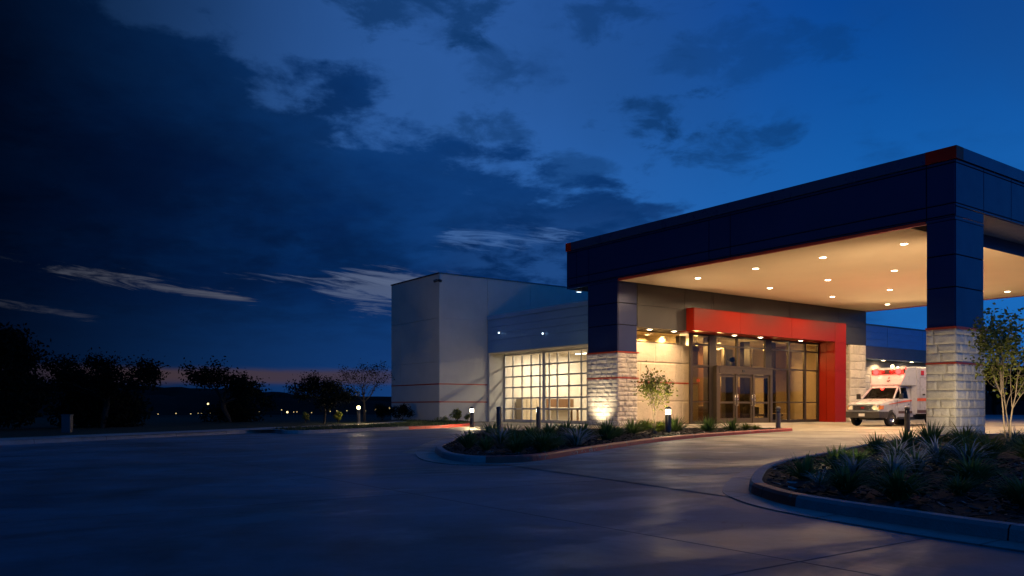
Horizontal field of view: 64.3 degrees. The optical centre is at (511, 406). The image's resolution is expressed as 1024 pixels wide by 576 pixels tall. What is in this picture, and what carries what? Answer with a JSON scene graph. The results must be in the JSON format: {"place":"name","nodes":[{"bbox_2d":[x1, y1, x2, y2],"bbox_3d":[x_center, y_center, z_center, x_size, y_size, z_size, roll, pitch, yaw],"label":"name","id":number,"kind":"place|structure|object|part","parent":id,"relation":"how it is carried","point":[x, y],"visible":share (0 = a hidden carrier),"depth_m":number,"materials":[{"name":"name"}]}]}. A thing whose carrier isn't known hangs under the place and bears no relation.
{"place":"outdoors","nodes":[
{"label":"outdoors","id":0,"kind":"place"},
{"bbox_2d":[0,420,406,439],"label":"sidewalk","id":1,"kind":"structure","parent":0,"point":[155,432],"depth_m":26.40,"materials":[{"name":"concrete"}]},
{"bbox_2d":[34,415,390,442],"bbox_3d":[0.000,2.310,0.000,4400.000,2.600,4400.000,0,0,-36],"label":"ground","id":2,"kind":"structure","parent":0,"point":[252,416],"depth_m":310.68,"materials":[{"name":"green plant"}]},
{"bbox_2d":[985,359,1023,414],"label":"tree","id":3,"kind":"object","parent":2,"relation":"on","point":[994,404],"visible":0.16,"depth_m":108.79,"materials":[{"name":"green plant"}]},
{"bbox_2d":[998,359,1023,400],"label":"tree","id":4,"kind":"object","parent":2,"relation":"on","point":[1015,373],"visible":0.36,"depth_m":106.19,"materials":[{"name":"green plant"}]},
{"bbox_2d":[0,417,469,440],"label":"lawn","id":5,"kind":"structure","parent":0,"point":[40,427],"depth_m":38.15,"materials":[{"name":"plant"}]},
{"bbox_2d":[0,322,79,387],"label":"tree","id":6,"kind":"object","parent":5,"relation":"on","point":[15,349],"visible":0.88,"depth_m":30.24,"materials":[{"name":"green plant"}]},
{"bbox_2d":[61,414,73,432],"bbox_3d":[-15.025,0.560,27.500,0.310,0.620,0.270,0,0,-6],"label":"utility pedestal","id":7,"kind":"object","parent":5,"relation":"on","point":[66,423],"visible":1,"depth_m":27.38,"materials":[{"name":"paint"}]},
{"bbox_2d":[30,347,170,427],"bbox_3d":[-17.114,-0.829,34.106,5.876,3.493,4.534,0,0,-36],"label":"tree","id":8,"kind":"object","parent":5,"relation":"on","point":[78,380],"visible":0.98,"depth_m":33.52,"materials":[{"name":"green plant"}]},
{"bbox_2d":[47,372,154,427],"bbox_3d":[-17.972,-0.239,35.542,4.285,2.538,4.284,0,0,-36],"label":"shrub","id":9,"kind":"object","parent":5,"relation":"on","point":[123,411],"visible":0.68,"depth_m":34.40,"materials":[{"name":"green plant"}]},
{"bbox_2d":[178,356,280,421],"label":"tree","id":10,"kind":"object","parent":5,"relation":"on","point":[242,388],"visible":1,"depth_m":45.10,"materials":[{"name":"green plant"}]},
{"bbox_2d":[197,397,265,421],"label":"shrub","id":11,"kind":"object","parent":5,"relation":"on","point":[240,413],"visible":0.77,"depth_m":47.54,"materials":[{"name":"green plant"}]},
{"bbox_2d":[302,411,309,421],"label":"shrub","id":12,"kind":"object","parent":5,"relation":"on","point":[305,416],"visible":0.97,"depth_m":44.88,"materials":[{"name":"green plant"}]},
{"bbox_2d":[283,370,363,423],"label":"tree","id":13,"kind":"object","parent":5,"relation":"on","point":[326,392],"visible":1,"depth_m":41.55,"materials":[{"name":"green plant"}]},
{"bbox_2d":[333,410,342,422],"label":"shrub","id":14,"kind":"object","parent":5,"relation":"on","point":[338,415],"visible":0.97,"depth_m":43.26,"materials":[{"name":"green plant"}]},
{"bbox_2d":[357,406,359,422],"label":"garden lamp","id":15,"kind":"object","parent":5,"relation":"on","point":[358,414],"visible":0.95,"depth_m":43.09,"materials":[{"name":"metal"}]},
{"bbox_2d":[333,358,394,421],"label":"tree","id":16,"kind":"object","parent":5,"relation":"on","point":[363,393],"visible":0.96,"depth_m":46.83,"materials":[{"name":"green plant"}]},
{"bbox_2d":[271,419,468,429],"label":"grass","id":17,"kind":"structure","parent":5,"relation":"on","point":[410,422],"depth_m":37.33,"materials":[{"name":"green plant"}]},
{"bbox_2d":[373,404,392,419],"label":"shrub","id":18,"kind":"object","parent":5,"relation":"on","point":[382,410],"visible":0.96,"depth_m":52.42,"materials":[{"name":"green plant"}]},
{"bbox_2d":[390,403,415,420],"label":"shrub","id":19,"kind":"object","parent":5,"relation":"on","point":[402,409],"visible":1,"depth_m":51.13,"materials":[{"name":"green plant"}]},
{"bbox_2d":[435,415,448,420],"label":"shrub","id":20,"kind":"object","parent":5,"relation":"on","point":[446,418],"visible":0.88,"depth_m":49.26,"materials":[{"name":"green plant"}]},
{"bbox_2d":[449,408,461,420],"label":"shrub","id":21,"kind":"object","parent":5,"relation":"on","point":[456,415],"visible":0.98,"depth_m":47.38,"materials":[{"name":"green plant"}]},
{"bbox_2d":[0,415,1023,575],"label":"road","id":22,"kind":"structure","parent":0,"point":[372,503],"depth_m":6.91,"materials":[{"name":"grey asphalt"}]},
{"bbox_2d":[0,423,469,444],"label":"kerb","id":23,"kind":"structure","parent":22,"relation":"on","point":[69,439],"depth_m":28.29,"materials":[{"name":"concrete"}]},
{"bbox_2d":[415,431,800,465],"bbox_3d":[2.243,0.987,25.555,8.956,0.046,23.460,0,0,31],"label":"gutter","id":24,"kind":"object","parent":22,"relation":"on","point":[428,453],"visible":0.43,"depth_m":16.57,"materials":[{"name":"concrete"}]},
{"bbox_2d":[391,272,925,423],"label":"emergency building","id":25,"kind":"structure","parent":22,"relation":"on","point":[452,349],"depth_m":51.48,"materials":[{"name":"metal"}]},
{"bbox_2d":[504,351,542,422],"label":"garage door","id":26,"kind":"structure","parent":25,"relation":"in","point":[505,420],"depth_m":51.31,"materials":[{"name":"glass"}]},
{"bbox_2d":[516,399,541,419],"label":"storage cabinet","id":27,"kind":"object","parent":25,"relation":"on","point":[526,404],"visible":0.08,"depth_m":53.08,"materials":[{"name":"beige wood"}]},
{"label":"door","id":28,"kind":"part","parent":27,"relation":"part of","materials":[{"name":"beige wood"}]},
{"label":"door","id":29,"kind":"part","parent":27,"relation":"part of","materials":[{"name":"beige wood"}]},
{"bbox_2d":[550,407,578,420],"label":"table","id":30,"kind":"object","parent":25,"relation":"on","point":[564,407],"visible":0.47,"depth_m":53.19,"materials":[{"name":"metal"}]},
{"bbox_2d":[544,347,587,423],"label":"garage door","id":31,"kind":"structure","parent":25,"relation":"in","point":[584,348],"depth_m":48.00,"materials":[{"name":"glass"}]},
{"bbox_2d":[698,405,720,420],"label":"reception desk","id":32,"kind":"object","parent":25,"relation":"on","point":[700,412],"visible":0.03,"depth_m":51.86,"materials":[{"name":"brown wood"}]},
{"bbox_2d":[720,374,735,422],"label":"entrance door","id":33,"kind":"structure","parent":25,"relation":"in","point":[721,375],"depth_m":47.64,"materials":[{"name":"brown metal"}]},
{"bbox_2d":[737,375,752,422],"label":"entrance door","id":34,"kind":"structure","parent":25,"relation":"in","point":[739,420],"depth_m":48.44,"materials":[{"name":"brown metal"}]},
{"bbox_2d":[741,407,749,417],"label":"lobby chair","id":35,"kind":"object","parent":25,"relation":"on","point":[743,411],"visible":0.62,"depth_m":52.24,"materials":[{"name":"fabric"}]},
{"bbox_2d":[755,407,763,417],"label":"lobby chair","id":36,"kind":"object","parent":25,"relation":"on","point":[757,414],"visible":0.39,"depth_m":54.04,"materials":[{"name":"fabric"}]},
{"bbox_2d":[754,375,768,422],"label":"entrance door","id":37,"kind":"structure","parent":25,"relation":"in","point":[756,420],"depth_m":49.34,"materials":[{"name":"brown metal"}]},
{"bbox_2d":[722,466,1023,551],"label":"gutter","id":38,"kind":"object","parent":22,"relation":"on","point":[736,487],"visible":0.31,"depth_m":6.96,"materials":[{"name":"concrete"}]},
{"bbox_2d":[749,434,1023,542],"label":"kerb","id":39,"kind":"structure","parent":22,"relation":"on","point":[978,527],"depth_m":6.85,"materials":[{"name":"concrete"}]},
{"bbox_2d":[0,0,1023,396],"label":"sky","id":40,"kind":"structure","parent":0,"point":[250,183],"materials":[{"name":"blue"}]},
{"bbox_2d":[14,391,1023,415],"bbox_3d":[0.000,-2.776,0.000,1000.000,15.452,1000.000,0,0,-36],"label":"hills","id":41,"kind":"structure","parent":0,"point":[188,404],"depth_m":383.00,"materials":[{"name":"plant"}]},
{"bbox_2d":[44,383,999,401],"bbox_3d":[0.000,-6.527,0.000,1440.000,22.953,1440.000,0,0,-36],"label":"hills","id":42,"kind":"structure","parent":0,"point":[172,391],"depth_m":592.51,"materials":[{"name":"plant"}]},
{"bbox_2d":[546,399,578,420],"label":"work bench","id":43,"kind":"object","parent":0,"point":[562,402],"visible":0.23,"depth_m":55.32,"materials":[{"name":"brown wood"}]},
{"bbox_2d":[442,427,781,455],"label":"mulch","id":44,"kind":"object","parent":0,"point":[648,433],"visible":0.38,"depth_m":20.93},
{"bbox_2d":[452,428,480,447],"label":"lily plant","id":45,"kind":"object","parent":44,"relation":"on","point":[466,441],"visible":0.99,"depth_m":17.46,"materials":[{"name":"green plant"}]},
{"bbox_2d":[472,433,498,449],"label":"lily plant","id":46,"kind":"object","parent":44,"relation":"on","point":[485,443],"visible":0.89,"depth_m":16.47,"materials":[{"name":"green plant"}]},
{"bbox_2d":[477,422,503,439],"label":"lily plant","id":47,"kind":"object","parent":44,"relation":"on","point":[487,430],"visible":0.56,"depth_m":21.50,"materials":[{"name":"green plant"}]},
{"bbox_2d":[480,422,515,443],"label":"variegated plant","id":48,"kind":"object","parent":44,"relation":"on","point":[498,436],"visible":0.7,"depth_m":19.20,"materials":[{"name":"green plant"}]},
{"bbox_2d":[496,407,501,430],"bbox_3d":[-0.498,0.475,30.985,0.220,0.990,0.220,0,0,-36],"label":"bollard","id":49,"kind":"object","parent":44,"relation":"on","point":[498,418],"visible":0.73,"depth_m":30.90,"materials":[{"name":"metal"}]},
{"bbox_2d":[499,423,522,438],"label":"lily plant","id":50,"kind":"object","parent":44,"relation":"on","point":[512,430],"visible":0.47,"depth_m":21.41,"materials":[{"name":"green plant"}]},
{"bbox_2d":[500,429,531,442],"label":"lily plant","id":51,"kind":"object","parent":44,"relation":"on","point":[514,437],"visible":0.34,"depth_m":17.79,"materials":[{"name":"green plant"}]},
{"bbox_2d":[499,435,533,452],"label":"grass clump","id":52,"kind":"object","parent":44,"relation":"on","point":[516,446],"visible":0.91,"depth_m":15.42,"materials":[{"name":"green plant"}]},
{"bbox_2d":[517,421,547,435],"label":"lily plant","id":53,"kind":"object","parent":44,"relation":"on","point":[531,429],"visible":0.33,"depth_m":21.45,"materials":[{"name":"green plant"}]},
{"bbox_2d":[520,428,545,444],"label":"lily plant","id":54,"kind":"object","parent":44,"relation":"on","point":[526,434],"visible":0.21,"depth_m":18.74,"materials":[{"name":"green plant"}]},
{"bbox_2d":[536,407,540,429],"bbox_3d":[1.086,0.475,33.569,0.220,0.990,0.220,0,0,-36],"label":"bollard","id":55,"kind":"object","parent":44,"relation":"on","point":[538,416],"visible":0.72,"depth_m":33.48,"materials":[{"name":"metal"}]},
{"bbox_2d":[521,429,564,451],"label":"grass clump","id":56,"kind":"object","parent":44,"relation":"on","point":[542,442],"visible":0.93,"depth_m":15.66,"materials":[{"name":"green plant"}]},
{"bbox_2d":[538,421,563,436],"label":"lily plant","id":57,"kind":"object","parent":44,"relation":"on","point":[550,429],"visible":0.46,"depth_m":22.28,"materials":[{"name":"green plant"}]},
{"bbox_2d":[551,418,581,432],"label":"lily plant","id":58,"kind":"object","parent":44,"relation":"on","point":[562,426],"visible":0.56,"depth_m":25.46,"materials":[{"name":"green plant"}]},
{"bbox_2d":[561,425,586,435],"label":"lily plant","id":59,"kind":"object","parent":44,"relation":"on","point":[571,430],"visible":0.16,"depth_m":20.55,"materials":[{"name":"green plant"}]},
{"bbox_2d":[555,424,599,445],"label":"variegated plant","id":60,"kind":"object","parent":44,"relation":"on","point":[576,437],"visible":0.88,"depth_m":18.45,"materials":[{"name":"green plant"}]},
{"bbox_2d":[567,421,598,437],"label":"lily plant","id":61,"kind":"object","parent":44,"relation":"on","point":[585,425],"visible":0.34,"depth_m":21.49,"materials":[{"name":"green plant"}]},
{"bbox_2d":[585,418,629,439],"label":"spiky plant","id":62,"kind":"object","parent":44,"relation":"on","point":[606,431],"visible":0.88,"depth_m":21.64,"materials":[{"name":"green plant"}]},
{"bbox_2d":[612,425,625,436],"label":"lily plant","id":63,"kind":"object","parent":44,"relation":"on","point":[618,429],"visible":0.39,"depth_m":23.89,"materials":[{"name":"green plant"}]},
{"bbox_2d":[622,416,652,432],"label":"spiky plant","id":64,"kind":"object","parent":44,"relation":"on","point":[631,427],"visible":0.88,"depth_m":26.92,"materials":[{"name":"green plant"}]},
{"bbox_2d":[634,418,651,429],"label":"lime plant","id":65,"kind":"object","parent":44,"relation":"on","point":[644,423],"visible":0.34,"depth_m":30.76,"materials":[{"name":"green plant"}]},
{"bbox_2d":[631,360,677,432],"bbox_3d":[4.776,-0.355,27.062,1.518,2.479,2.000,0,0,16],"label":"tree","id":66,"kind":"object","parent":44,"relation":"on","point":[651,386],"visible":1,"depth_m":26.91,"materials":[{"name":"green plant"}]},
{"bbox_2d":[641,420,671,431],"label":"lime plant","id":67,"kind":"object","parent":44,"relation":"on","point":[659,426],"visible":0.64,"depth_m":28.45,"materials":[{"name":"green plant"}]},
{"bbox_2d":[665,406,670,432],"bbox_3d":[5.305,0.475,27.661,0.220,0.990,0.220,0,0,-36],"label":"bollard","id":68,"kind":"object","parent":44,"relation":"on","point":[668,419],"visible":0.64,"depth_m":27.58,"materials":[{"name":"metal"}]},
{"bbox_2d":[662,416,688,431],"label":"spiky plant","id":69,"kind":"object","parent":44,"relation":"on","point":[676,426],"visible":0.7,"depth_m":29.08,"materials":[{"name":"green plant"}]},
{"bbox_2d":[690,416,721,430],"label":"spiky plant","id":70,"kind":"object","parent":44,"relation":"on","point":[708,425],"visible":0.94,"depth_m":29.08,"materials":[{"name":"green plant"}]},
{"bbox_2d":[718,418,741,430],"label":"spiky plant","id":71,"kind":"object","parent":44,"relation":"on","point":[732,426],"visible":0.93,"depth_m":30.04,"materials":[{"name":"green plant"}]},
{"bbox_2d":[741,421,753,429],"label":"lime plant","id":72,"kind":"object","parent":44,"relation":"on","point":[745,426],"visible":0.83,"depth_m":30.55,"materials":[{"name":"green plant"}]},
{"bbox_2d":[750,424,761,429],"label":"lime plant","id":73,"kind":"object","parent":44,"relation":"on","point":[754,427],"visible":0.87,"depth_m":30.97,"materials":[{"name":"green plant"}]},
{"bbox_2d":[403,418,1023,495],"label":"driveway","id":74,"kind":"structure","parent":0,"point":[711,465],"depth_m":17.03,"materials":[{"name":"concrete"}]},
{"bbox_2d":[470,407,473,426],"bbox_3d":[-1.922,0.475,38.986,0.220,0.990,0.220,0,0,-36],"label":"bollard","id":75,"kind":"object","parent":74,"relation":"on","point":[471,416],"visible":0.98,"depth_m":38.91,"materials":[{"name":"metal"}]},
{"bbox_2d":[435,428,792,462],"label":"kerb","id":76,"kind":"structure","parent":74,"relation":"on","point":[441,451],"depth_m":16.75,"materials":[{"name":"concrete"}]},
{"bbox_2d":[776,407,780,427],"bbox_3d":[11.290,0.475,34.531,0.220,0.990,0.220,0,0,-36],"label":"bollard","id":77,"kind":"object","parent":74,"relation":"on","point":[778,419],"visible":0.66,"depth_m":34.45,"materials":[{"name":"black metal"}]},
{"bbox_2d":[565,145,1023,434],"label":"entrance canopy","id":78,"kind":"object","parent":74,"relation":"on","point":[953,216],"visible":0.86,"depth_m":34.26,"materials":[{"name":"metal"}]},
{"bbox_2d":[846,365,925,425],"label":"ambulance","id":79,"kind":"object","parent":74,"relation":"on","point":[891,394],"visible":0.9,"depth_m":41.99,"materials":[{"name":"white paint"}]},
{"bbox_2d":[728,356,734,365],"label":"potted plant","id":80,"kind":"object","parent":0,"point":[732,361],"visible":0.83,"depth_m":49.16,"materials":[{"name":"green plant"}]},
{"bbox_2d":[682,421,882,429],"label":"entrance walk","id":81,"kind":"structure","parent":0,"point":[768,425],"depth_m":47.78,"materials":[{"name":"concrete"}]},
{"bbox_2d":[762,434,1023,523],"bbox_3d":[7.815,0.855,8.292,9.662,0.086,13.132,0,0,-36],"label":"mulch","id":82,"kind":"object","parent":0,"point":[939,501],"visible":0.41,"depth_m":8.40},
{"bbox_2d":[778,451,828,478],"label":"spiky plant","id":83,"kind":"object","parent":82,"relation":"on","point":[805,467],"visible":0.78,"depth_m":9.87,"materials":[{"name":"green plant"}]},
{"bbox_2d":[800,466,832,485],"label":"variegated plant","id":84,"kind":"object","parent":82,"relation":"on","point":[815,480],"visible":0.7,"depth_m":8.99,"materials":[{"name":"green plant"}]},
{"bbox_2d":[815,443,862,468],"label":"spiky plant","id":85,"kind":"object","parent":82,"relation":"on","point":[834,454],"visible":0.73,"depth_m":11.42,"materials":[{"name":"green plant"}]},
{"bbox_2d":[812,460,875,492],"bbox_3d":[3.410,0.709,8.309,0.668,0.337,0.722,-3,2,-40],"label":"grass clump","id":86,"kind":"object","parent":82,"relation":"on","point":[843,480],"visible":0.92,"depth_m":8.24,"materials":[{"name":"green plant"}]},
{"bbox_2d":[826,449,887,475],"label":"variegated plant","id":87,"kind":"object","parent":82,"relation":"on","point":[852,463],"visible":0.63,"depth_m":10.20,"materials":[{"name":"green plant"}]},
{"bbox_2d":[840,447,880,464],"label":"grass clump","id":88,"kind":"object","parent":82,"relation":"on","point":[856,455],"visible":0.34,"depth_m":11.84,"materials":[{"name":"green plant"}]},
{"bbox_2d":[851,431,898,452],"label":"spiky plant","id":89,"kind":"object","parent":82,"relation":"on","point":[876,441],"visible":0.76,"depth_m":15.36,"materials":[{"name":"green plant"}]},
{"bbox_2d":[865,446,925,474],"bbox_3d":[4.840,0.678,10.318,0.815,0.408,0.780,0,0,26],"label":"variegated plant","id":90,"kind":"object","parent":82,"relation":"on","point":[896,460],"visible":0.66,"depth_m":10.23,"materials":[{"name":"green plant"}]},
{"bbox_2d":[873,436,917,457],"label":"variegated plant","id":91,"kind":"object","parent":82,"relation":"on","point":[899,446],"visible":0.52,"depth_m":13.37,"materials":[{"name":"green plant"}]},
{"bbox_2d":[853,463,947,500],"bbox_3d":[3.656,0.682,7.652,0.908,0.395,0.774,0,0,-36],"label":"grass clump","id":92,"kind":"object","parent":82,"relation":"on","point":[897,487],"visible":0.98,"depth_m":7.54,"materials":[{"name":"green plant"}]},
{"bbox_2d":[904,407,909,431],"bbox_3d":[15.438,0.475,31.797,0.220,0.990,0.220,0,0,-36],"label":"bollard","id":93,"kind":"object","parent":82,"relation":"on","point":[907,418],"visible":0.79,"depth_m":31.71,"materials":[{"name":"black metal"}]},
{"bbox_2d":[876,442,944,470],"bbox_3d":[5.486,0.663,11.134,0.873,0.436,0.910,0,0,5],"label":"variegated plant","id":94,"kind":"object","parent":82,"relation":"on","point":[920,458],"visible":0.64,"depth_m":11.02,"materials":[{"name":"green plant"}]},
{"bbox_2d":[885,426,936,450],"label":"spiky plant","id":95,"kind":"object","parent":82,"relation":"on","point":[906,436],"visible":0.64,"depth_m":16.27,"materials":[{"name":"green plant"}]},
{"bbox_2d":[913,421,955,444],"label":"spiky plant","id":96,"kind":"object","parent":82,"relation":"on","point":[936,433],"visible":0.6,"depth_m":18.54,"materials":[{"name":"green plant"}]},
{"bbox_2d":[904,435,970,463],"bbox_3d":[6.550,0.648,12.570,1.034,0.471,0.997,0,0,-38],"label":"variegated plant","id":97,"kind":"object","parent":82,"relation":"on","point":[936,448],"visible":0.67,"depth_m":12.51,"materials":[{"name":"green plant"}]},
{"bbox_2d":[930,421,990,445],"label":"lime plant","id":98,"kind":"object","parent":82,"relation":"on","point":[945,440],"visible":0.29,"depth_m":16.29,"materials":[{"name":"green plant"}]},
{"bbox_2d":[936,472,986,495],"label":"grass clump","id":99,"kind":"object","parent":82,"relation":"on","point":[958,486],"visible":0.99,"depth_m":8.03,"materials":[{"name":"green plant"}]},
{"bbox_2d":[933,436,1000,464],"bbox_3d":[6.798,0.649,12.182,1.100,0.459,0.998,3,-2,-29],"label":"variegated plant","id":100,"kind":"object","parent":82,"relation":"on","point":[958,456],"visible":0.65,"depth_m":12.09,"materials":[{"name":"green plant"}]},
{"bbox_2d":[943,430,990,448],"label":"lime plant","id":101,"kind":"object","parent":82,"relation":"on","point":[965,440],"visible":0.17,"depth_m":15.23,"materials":[{"name":"green plant"}]},
{"bbox_2d":[958,425,984,436],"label":"variegated plant","id":102,"kind":"object","parent":82,"relation":"on","point":[972,430],"visible":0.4,"depth_m":23.25,"materials":[{"name":"green plant"}]},
{"bbox_2d":[928,449,1021,484],"bbox_3d":[5.216,0.670,9.139,0.885,0.422,0.952,0,0,-39],"label":"grass clump","id":103,"kind":"object","parent":82,"relation":"on","point":[971,467],"visible":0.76,"depth_m":9.08,"materials":[{"name":"green plant"}]},
{"bbox_2d":[957,429,1023,458],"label":"shrub","id":104,"kind":"object","parent":82,"relation":"on","point":[980,441],"visible":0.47,"depth_m":13.75,"materials":[{"name":"green plant"}]},
{"bbox_2d":[965,300,1023,445],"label":"tree","id":105,"kind":"object","parent":82,"relation":"on","point":[1006,340],"visible":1,"depth_m":17.74,"materials":[{"name":"green plant"}]},
{"bbox_2d":[972,468,1023,506],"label":"grass clump","id":106,"kind":"object","parent":82,"relation":"on","point":[1015,494],"visible":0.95,"depth_m":7.14,"materials":[{"name":"green plant"}]},
{"bbox_2d":[995,433,1023,458],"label":"lime plant","id":107,"kind":"object","parent":82,"relation":"on","point":[1020,451],"visible":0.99,"depth_m":12.88,"materials":[{"name":"green plant"}]},
{"bbox_2d":[995,424,1023,440],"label":"variegated plant","id":108,"kind":"object","parent":82,"relation":"on","point":[1016,434],"visible":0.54,"depth_m":20.74,"materials":[{"name":"green plant"}]},
{"bbox_2d":[1001,435,1023,450],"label":"grass clump","id":109,"kind":"object","parent":82,"relation":"on","point":[1022,440],"visible":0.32,"depth_m":15.13,"materials":[{"name":"green plant"}]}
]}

